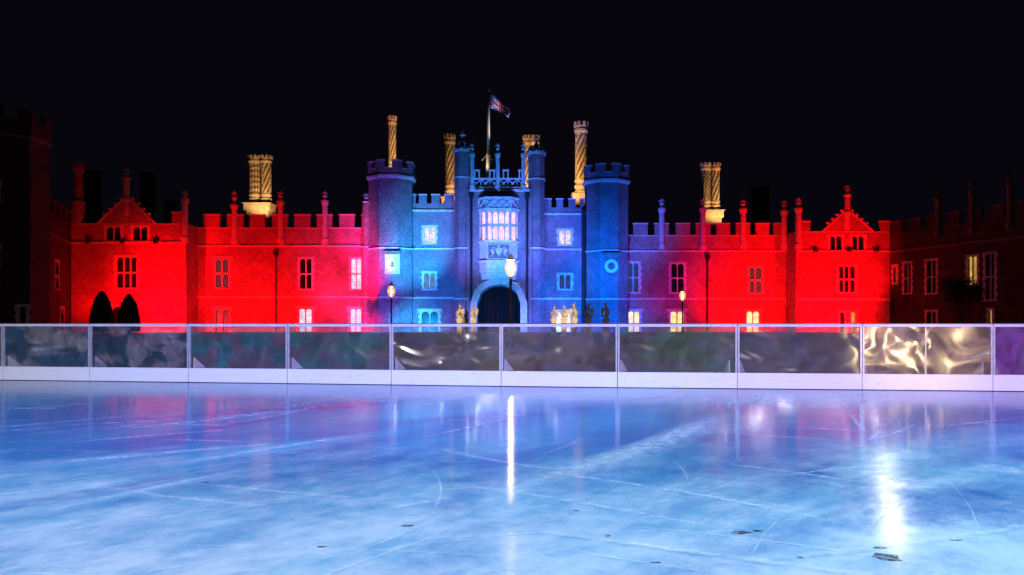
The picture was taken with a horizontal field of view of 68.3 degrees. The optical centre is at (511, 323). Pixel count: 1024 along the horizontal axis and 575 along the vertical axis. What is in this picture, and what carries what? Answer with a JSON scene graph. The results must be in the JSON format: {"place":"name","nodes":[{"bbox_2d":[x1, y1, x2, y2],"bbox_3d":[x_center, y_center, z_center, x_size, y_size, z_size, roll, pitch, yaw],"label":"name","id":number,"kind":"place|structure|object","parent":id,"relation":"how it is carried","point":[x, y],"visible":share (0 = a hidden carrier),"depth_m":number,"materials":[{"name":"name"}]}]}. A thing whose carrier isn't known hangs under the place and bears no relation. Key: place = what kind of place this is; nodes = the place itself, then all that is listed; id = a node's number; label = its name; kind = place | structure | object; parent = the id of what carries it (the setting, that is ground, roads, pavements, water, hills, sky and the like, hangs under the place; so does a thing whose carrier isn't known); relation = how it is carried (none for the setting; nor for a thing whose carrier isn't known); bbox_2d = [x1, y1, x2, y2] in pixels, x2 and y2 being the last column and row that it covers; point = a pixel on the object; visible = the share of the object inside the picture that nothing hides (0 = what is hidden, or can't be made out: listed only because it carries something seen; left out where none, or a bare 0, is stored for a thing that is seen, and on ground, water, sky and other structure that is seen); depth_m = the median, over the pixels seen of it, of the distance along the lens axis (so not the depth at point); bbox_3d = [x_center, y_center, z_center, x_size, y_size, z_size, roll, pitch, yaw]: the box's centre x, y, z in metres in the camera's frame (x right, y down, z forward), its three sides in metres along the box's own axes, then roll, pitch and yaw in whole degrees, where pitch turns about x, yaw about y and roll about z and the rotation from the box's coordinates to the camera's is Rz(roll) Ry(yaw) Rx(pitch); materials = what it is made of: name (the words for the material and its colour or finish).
{"place":"outdoors","nodes":[
{"label":"outdoors","id":0,"kind":"place"},
{"bbox_2d":[367,159,415,331],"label":"octagonal tower","id":1,"kind":"structure","parent":0,"point":[391,193],"depth_m":105.80,"materials":[{"name":"brick"}]},
{"bbox_2d":[387,115,396,166],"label":"brick chimney","id":2,"kind":"object","parent":1,"relation":"on","point":[392,122],"visible":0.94,"depth_m":121.51,"materials":[{"name":"brown brick"}]},
{"bbox_2d":[440,133,455,202],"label":"brick chimney","id":3,"kind":"object","parent":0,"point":[450,142],"visible":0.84,"depth_m":123.34,"materials":[{"name":"brown brick"}]},
{"bbox_2d":[0,380,1023,574],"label":"ice rink","id":4,"kind":"structure","parent":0,"point":[942,472],"depth_m":5.77,"materials":[{"name":"blue ice"}]},
{"bbox_2d":[0,323,2,379],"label":"barrier panel","id":5,"kind":"object","parent":4,"relation":"on","point":[1,372],"visible":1,"depth_m":15.91,"materials":[{"name":"white plastic"}]},
{"bbox_2d":[2,323,89,380],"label":"barrier panel","id":6,"kind":"object","parent":4,"relation":"on","point":[14,370],"visible":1,"depth_m":15.77,"materials":[{"name":"white plastic"}]},
{"bbox_2d":[89,323,188,381],"bbox_3d":[-7.634,0.604,15.601,2.196,1.203,0.316,0,0,8],"label":"barrier panel","id":7,"kind":"object","parent":4,"relation":"on","point":[100,371],"visible":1,"depth_m":15.47,"materials":[{"name":"white plastic"}]},
{"bbox_2d":[188,323,287,383],"bbox_3d":[-5.498,0.604,15.301,2.096,1.203,0.316,0,0,8],"label":"barrier panel","id":8,"kind":"object","parent":4,"relation":"on","point":[198,373],"visible":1,"depth_m":15.17,"materials":[{"name":"white plastic"}]},
{"bbox_2d":[287,323,391,384],"bbox_3d":[-3.388,0.604,14.990,2.139,1.203,0.316,0,0,9],"label":"barrier panel","id":9,"kind":"object","parent":4,"relation":"on","point":[338,376],"visible":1,"depth_m":14.84,"materials":[{"name":"white plastic"}]},
{"bbox_2d":[391,323,500,385],"bbox_3d":[-1.256,0.604,14.650,2.156,1.203,0.316,0,0,9],"label":"barrier panel","id":10,"kind":"object","parent":4,"relation":"on","point":[444,377],"visible":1,"depth_m":14.51,"materials":[{"name":"white plastic"}]},
{"bbox_2d":[5,394,1023,574],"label":"skate marks","id":11,"kind":"object","parent":4,"relation":"on","point":[588,463],"visible":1,"depth_m":6.73,"materials":[{"name":"white"}]},
{"bbox_2d":[501,323,616,387],"bbox_3d":[0.899,0.604,14.336,2.181,1.203,0.316,0,0,8],"label":"barrier panel","id":12,"kind":"object","parent":4,"relation":"on","point":[509,378],"visible":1,"depth_m":14.20,"materials":[{"name":"white plastic"}]},
{"bbox_2d":[618,323,736,388],"bbox_3d":[3.064,0.604,14.076,2.164,1.203,0.316,0,0,6],"label":"barrier panel","id":13,"kind":"object","parent":4,"relation":"on","point":[728,380],"visible":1,"depth_m":13.94,"materials":[{"name":"white plastic"}]},
{"bbox_2d":[737,323,861,389],"bbox_3d":[5.234,0.604,13.841,2.178,1.203,0.316,0,0,6],"label":"barrier panel","id":14,"kind":"object","parent":4,"relation":"on","point":[825,381],"visible":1,"depth_m":13.70,"materials":[{"name":"white plastic"}]},
{"bbox_2d":[862,323,992,390],"bbox_3d":[7.418,0.604,13.591,2.191,1.203,0.316,0,0,7],"label":"barrier panel","id":15,"kind":"object","parent":4,"relation":"on","point":[945,382],"visible":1,"depth_m":13.45,"materials":[{"name":"white plastic"}]},
{"bbox_2d":[993,323,1023,391],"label":"barrier panel","id":16,"kind":"object","parent":4,"relation":"on","point":[1015,383],"visible":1,"depth_m":13.29,"materials":[{"name":"white plastic"}]},
{"bbox_2d":[0,333,1023,375],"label":"lawn","id":17,"kind":"structure","parent":0,"point":[904,353],"depth_m":33.24,"materials":[{"name":"green plant"}]},
{"bbox_2d":[0,105,51,334],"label":"octagonal tower","id":18,"kind":"structure","parent":17,"relation":"on","point":[25,143],"depth_m":83.88,"materials":[{"name":"brick"}]},
{"bbox_2d":[15,304,30,322],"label":"window","id":19,"kind":"structure","parent":18,"relation":"in","point":[19,308],"depth_m":83.88,"materials":[{"name":"stone"}]},
{"bbox_2d":[88,291,114,333],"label":"clipped yew","id":20,"kind":"object","parent":17,"relation":"on","point":[101,310],"visible":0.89,"depth_m":83.25,"materials":[{"name":"green plant"}]},
{"bbox_2d":[117,294,140,333],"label":"clipped yew","id":21,"kind":"object","parent":17,"relation":"on","point":[128,311],"visible":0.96,"depth_m":83.25,"materials":[{"name":"green plant"}]},
{"bbox_2d":[385,281,396,322],"bbox_3d":[-9.920,-1.108,62.000,0.769,4.726,0.651,0,0,-40],"label":"lamp post","id":22,"kind":"object","parent":17,"relation":"on","point":[391,291],"visible":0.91,"depth_m":61.87,"materials":[{"name":"metal"}]},
{"bbox_2d":[456,304,463,335],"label":"beast statue","id":23,"kind":"object","parent":17,"relation":"on","point":[459,319],"visible":1,"depth_m":75.70,"materials":[{"name":"stone"}]},
{"bbox_2d":[461,305,468,334],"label":"beast statue","id":24,"kind":"object","parent":17,"relation":"on","point":[465,320],"visible":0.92,"depth_m":80.70,"materials":[{"name":"stone"}]},
{"bbox_2d":[470,304,477,335],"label":"beast statue","id":25,"kind":"object","parent":17,"relation":"on","point":[473,319],"visible":1,"depth_m":75.70,"materials":[{"name":"stone"}]},
{"bbox_2d":[501,252,520,348],"bbox_3d":[-0.062,-1.110,37.000,0.806,4.730,0.602,0,0,-35],"label":"lamp post","id":26,"kind":"object","parent":17,"relation":"on","point":[510,267],"visible":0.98,"depth_m":36.89,"materials":[{"name":"metal"}]},
{"bbox_2d":[550,306,558,335],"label":"beast statue","id":27,"kind":"object","parent":17,"relation":"on","point":[553,319],"visible":1,"depth_m":75.70,"materials":[{"name":"stone"}]},
{"bbox_2d":[560,305,568,335],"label":"beast statue","id":28,"kind":"object","parent":17,"relation":"on","point":[563,319],"visible":1,"depth_m":75.70,"materials":[{"name":"stone"}]},
{"bbox_2d":[570,303,577,335],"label":"beast statue","id":29,"kind":"object","parent":17,"relation":"on","point":[574,319],"visible":1,"depth_m":75.70,"materials":[{"name":"stone"}]},
{"bbox_2d":[584,303,593,335],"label":"beast statue","id":30,"kind":"object","parent":17,"relation":"on","point":[587,319],"visible":1,"depth_m":71.70,"materials":[{"name":"stone"}]},
{"bbox_2d":[601,302,609,335],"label":"beast statue","id":31,"kind":"object","parent":17,"relation":"on","point":[605,319],"visible":0.99,"depth_m":71.70,"materials":[{"name":"stone"}]},
{"bbox_2d":[679,287,685,335],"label":"lamp post","id":32,"kind":"object","parent":17,"relation":"on","point":[682,295],"visible":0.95,"depth_m":71.88,"materials":[{"name":"metal"}]},
{"bbox_2d":[933,275,989,334],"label":"tree","id":33,"kind":"object","parent":17,"relation":"on","point":[964,290],"visible":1,"depth_m":77.66,"materials":[{"name":"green plant"}]},
{"bbox_2d":[0,0,1023,322],"label":"sky","id":34,"kind":"structure","parent":0,"point":[895,102],"materials":[{"name":"black"}]},
{"bbox_2d":[15,327,1014,391],"bbox_3d":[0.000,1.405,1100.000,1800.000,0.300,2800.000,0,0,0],"label":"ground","id":35,"kind":"structure","parent":0,"point":[503,332],"depth_m":100.84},
{"bbox_2d":[50,198,71,332],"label":"side range","id":36,"kind":"structure","parent":35,"relation":"on","point":[60,260],"depth_m":100.42,"materials":[{"name":"brick"}]},
{"bbox_2d":[55,259,59,290],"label":"window","id":37,"kind":"structure","parent":36,"relation":"in","point":[56,260],"depth_m":99.08,"materials":[{"name":"stone"}]},
{"bbox_2d":[60,306,64,330],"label":"window","id":38,"kind":"structure","parent":36,"relation":"in","point":[61,307],"depth_m":101.63,"materials":[{"name":"stone"}]},
{"bbox_2d":[85,169,102,222],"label":"brick chimney","id":39,"kind":"object","parent":35,"relation":"on","point":[93,189],"visible":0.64,"depth_m":125.00,"materials":[{"name":"brick"}]},
{"bbox_2d":[71,163,198,331],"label":"gabled bay","id":40,"kind":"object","parent":35,"relation":"on","point":[124,246],"visible":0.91,"depth_m":106.00,"materials":[{"name":"brick"}]},
{"bbox_2d":[103,225,123,241],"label":"window","id":41,"kind":"structure","parent":40,"relation":"in","point":[115,232],"depth_m":106.01,"materials":[{"name":"stone"}]},
{"bbox_2d":[112,305,120,331],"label":"window","id":42,"kind":"structure","parent":40,"relation":"in","point":[115,308],"depth_m":106.30,"materials":[{"name":"stone"}]},
{"bbox_2d":[114,255,139,289],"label":"window","id":43,"kind":"structure","parent":40,"relation":"in","point":[128,274],"depth_m":106.30,"materials":[{"name":"stone"}]},
{"bbox_2d":[130,225,149,241],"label":"window","id":44,"kind":"structure","parent":40,"relation":"in","point":[141,232],"depth_m":106.19,"materials":[{"name":"stone"}]},
{"bbox_2d":[139,172,156,219],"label":"brick chimney","id":45,"kind":"object","parent":35,"relation":"on","point":[147,190],"visible":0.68,"depth_m":125.00,"materials":[{"name":"brick"}]},
{"bbox_2d":[163,199,178,222],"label":"brick chimney","id":46,"kind":"object","parent":35,"relation":"on","point":[170,205],"visible":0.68,"depth_m":120.00,"materials":[{"name":"brick"}]},
{"bbox_2d":[242,154,276,227],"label":"brick chimney","id":47,"kind":"object","parent":35,"relation":"on","point":[265,205],"visible":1,"depth_m":121.25,"materials":[{"name":"beige brick"}]},
{"bbox_2d":[197,190,361,331],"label":"palace wing","id":48,"kind":"structure","parent":35,"relation":"on","point":[280,271],"depth_m":110.00,"materials":[{"name":"red brick"}]},
{"bbox_2d":[211,256,232,288],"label":"window","id":49,"kind":"structure","parent":48,"relation":"in","point":[223,275],"depth_m":110.04,"materials":[{"name":"stone"}]},
{"bbox_2d":[211,306,232,331],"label":"window","id":50,"kind":"structure","parent":48,"relation":"in","point":[223,313],"depth_m":110.04,"materials":[{"name":"stone"}]},
{"bbox_2d":[295,306,315,331],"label":"window","id":51,"kind":"structure","parent":48,"relation":"in","point":[307,315],"depth_m":110.02,"materials":[{"name":"glass"}]},
{"bbox_2d":[297,257,314,289],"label":"window","id":52,"kind":"structure","parent":48,"relation":"in","point":[307,275],"depth_m":110.02,"materials":[{"name":"stone"}]},
{"bbox_2d":[346,306,361,331],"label":"window","id":53,"kind":"structure","parent":48,"relation":"in","point":[356,311],"depth_m":110.23,"materials":[{"name":"glass"}]},
{"bbox_2d":[348,257,361,289],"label":"window","id":54,"kind":"structure","parent":48,"relation":"in","point":[356,274],"depth_m":110.29,"materials":[{"name":"glass"}]},
{"bbox_2d":[361,193,368,331],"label":"slim turret","id":55,"kind":"object","parent":35,"relation":"on","point":[365,262],"visible":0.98,"depth_m":107.20,"materials":[{"name":"brick"}]},
{"bbox_2d":[412,194,453,331],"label":"linking range","id":56,"kind":"structure","parent":35,"relation":"on","point":[433,261],"depth_m":108.00,"materials":[{"name":"brick"}]},
{"bbox_2d":[421,225,437,243],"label":"window","id":57,"kind":"structure","parent":56,"relation":"in","point":[429,232],"depth_m":108.31,"materials":[{"name":"glass"}]},
{"bbox_2d":[421,271,437,289],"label":"window","id":58,"kind":"structure","parent":56,"relation":"in","point":[429,278],"depth_m":108.31,"materials":[{"name":"stone"}]},
{"bbox_2d":[417,309,441,331],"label":"window","id":59,"kind":"structure","parent":56,"relation":"in","point":[426,315],"depth_m":108.31,"materials":[{"name":"stone"}]},
{"bbox_2d":[452,131,546,331],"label":"gatehouse","id":60,"kind":"object","parent":35,"relation":"on","point":[496,225],"visible":0.99,"depth_m":105.86,"materials":[{"name":"brick"}]},
{"bbox_2d":[479,211,487,240],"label":"oriel window","id":61,"kind":"structure","parent":60,"relation":"in","point":[482,225],"depth_m":105.70,"materials":[{"name":"glass"}]},
{"bbox_2d":[482,87,494,186],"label":"flagpole","id":62,"kind":"object","parent":60,"relation":"on","point":[488,156],"visible":0.94,"depth_m":108.84,"materials":[{"name":"white metal"}]},
{"bbox_2d":[490,94,509,117],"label":"flag","id":63,"kind":"object","parent":62,"relation":"attached to","point":[496,104],"visible":1,"depth_m":108.89,"materials":[{"name":"fabric"}]},
{"bbox_2d":[485,211,511,239],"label":"oriel window","id":64,"kind":"structure","parent":60,"relation":"in","point":[498,222],"depth_m":105.08,"materials":[{"name":"glass"}]},
{"bbox_2d":[509,211,517,240],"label":"oriel window","id":65,"kind":"structure","parent":60,"relation":"in","point":[514,225],"depth_m":105.70,"materials":[{"name":"glass"}]},
{"bbox_2d":[522,134,539,186],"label":"brick chimney","id":66,"kind":"object","parent":60,"relation":"on","point":[528,141],"visible":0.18,"depth_m":123.40,"materials":[{"name":"brown brick"}]},
{"bbox_2d":[544,198,585,331],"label":"linking range","id":67,"kind":"structure","parent":35,"relation":"on","point":[565,256],"depth_m":108.00,"materials":[{"name":"brick"}]},
{"bbox_2d":[552,309,572,331],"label":"window","id":68,"kind":"structure","parent":67,"relation":"in","point":[558,318],"depth_m":108.31,"materials":[{"name":"glass"}]},
{"bbox_2d":[556,228,573,245],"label":"window","id":69,"kind":"structure","parent":67,"relation":"in","point":[563,234],"depth_m":107.94,"materials":[{"name":"stone"}]},
{"bbox_2d":[556,273,573,289],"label":"window","id":70,"kind":"structure","parent":67,"relation":"in","point":[563,279],"depth_m":108.07,"materials":[{"name":"stone"}]},
{"bbox_2d":[628,198,787,331],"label":"palace wing","id":71,"kind":"structure","parent":35,"relation":"on","point":[722,275],"depth_m":110.00,"materials":[{"name":"red brick"}]},
{"bbox_2d":[628,261,640,293],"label":"window","id":72,"kind":"structure","parent":71,"relation":"in","point":[634,267],"depth_m":110.29,"materials":[{"name":"stone"}]},
{"bbox_2d":[628,309,643,331],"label":"window","id":73,"kind":"structure","parent":71,"relation":"in","point":[634,315],"depth_m":110.29,"materials":[{"name":"glass"}]},
{"bbox_2d":[666,309,687,331],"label":"window","id":74,"kind":"structure","parent":71,"relation":"in","point":[674,315],"depth_m":110.10,"materials":[{"name":"glass"}]},
{"bbox_2d":[668,262,686,293],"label":"window","id":75,"kind":"structure","parent":71,"relation":"in","point":[675,274],"depth_m":110.29,"materials":[{"name":"stone"}]},
{"bbox_2d":[697,162,724,234],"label":"brick chimney","id":76,"kind":"object","parent":71,"relation":"on","point":[710,186],"visible":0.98,"depth_m":121.34,"materials":[{"name":"beige brick"}]},
{"bbox_2d":[743,309,763,331],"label":"window","id":77,"kind":"structure","parent":71,"relation":"in","point":[751,315],"depth_m":110.29,"materials":[{"name":"glass"}]},
{"bbox_2d":[746,265,764,293],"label":"window","id":78,"kind":"structure","parent":71,"relation":"in","point":[753,274],"depth_m":110.23,"materials":[{"name":"stone"}]},
{"bbox_2d":[750,185,769,234],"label":"brick chimney","id":79,"kind":"object","parent":71,"relation":"on","point":[759,203],"visible":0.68,"depth_m":130.00,"materials":[{"name":"brick"}]},
{"bbox_2d":[786,185,890,331],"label":"gabled bay","id":80,"kind":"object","parent":35,"relation":"on","point":[838,269],"visible":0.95,"depth_m":106.00,"materials":[{"name":"brick"}]},
{"bbox_2d":[827,234,844,249],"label":"window","id":81,"kind":"structure","parent":80,"relation":"in","point":[834,240],"depth_m":106.17,"materials":[{"name":"stone"}]},
{"bbox_2d":[837,310,847,331],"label":"window","id":82,"kind":"structure","parent":80,"relation":"in","point":[840,316],"depth_m":105.96,"materials":[{"name":"stone"}]},
{"bbox_2d":[836,264,857,293],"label":"window","id":83,"kind":"structure","parent":80,"relation":"in","point":[845,280],"depth_m":106.09,"materials":[{"name":"stone"}]},
{"bbox_2d":[848,310,858,331],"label":"window","id":84,"kind":"structure","parent":80,"relation":"in","point":[853,316],"depth_m":105.96,"materials":[{"name":"stone"}]},
{"bbox_2d":[849,234,866,249],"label":"window","id":85,"kind":"structure","parent":80,"relation":"in","point":[856,240],"depth_m":106.04,"materials":[{"name":"stone"}]},
{"bbox_2d":[890,172,1023,333],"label":"side range","id":86,"kind":"structure","parent":35,"relation":"on","point":[990,251],"depth_m":95.52,"materials":[{"name":"brick"}]},
{"bbox_2d":[891,264,898,284],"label":"window","id":87,"kind":"structure","parent":86,"relation":"in","point":[896,265],"depth_m":105.43,"materials":[{"name":"stone"}]},
{"bbox_2d":[902,261,912,294],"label":"window","id":88,"kind":"structure","parent":86,"relation":"in","point":[909,267],"depth_m":103.53,"materials":[{"name":"stone"}]},
{"bbox_2d":[924,258,938,294],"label":"window","id":89,"kind":"structure","parent":86,"relation":"in","point":[933,263],"depth_m":99.83,"materials":[{"name":"stone"}]},
{"bbox_2d":[924,310,938,331],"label":"window","id":90,"kind":"structure","parent":86,"relation":"in","point":[933,314],"depth_m":99.83,"materials":[{"name":"glass"}]},
{"bbox_2d":[965,254,979,285],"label":"window","id":91,"kind":"structure","parent":86,"relation":"in","point":[974,258],"depth_m":94.06,"materials":[{"name":"glass"}]},
{"bbox_2d":[982,251,997,300],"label":"window","id":92,"kind":"structure","parent":86,"relation":"in","point":[992,262],"depth_m":91.79,"materials":[{"name":"stone"}]},
{"bbox_2d":[986,308,994,331],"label":"window","id":93,"kind":"structure","parent":86,"relation":"in","point":[988,309],"depth_m":91.92,"materials":[{"name":"glass"}]},
{"bbox_2d":[571,120,588,206],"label":"brick chimney","id":94,"kind":"object","parent":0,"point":[581,130],"visible":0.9,"depth_m":117.18,"materials":[{"name":"brown brick"}]},
{"bbox_2d":[583,163,629,331],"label":"octagonal tower","id":95,"kind":"structure","parent":0,"point":[606,206],"depth_m":105.88,"materials":[{"name":"brick"}]}
]}

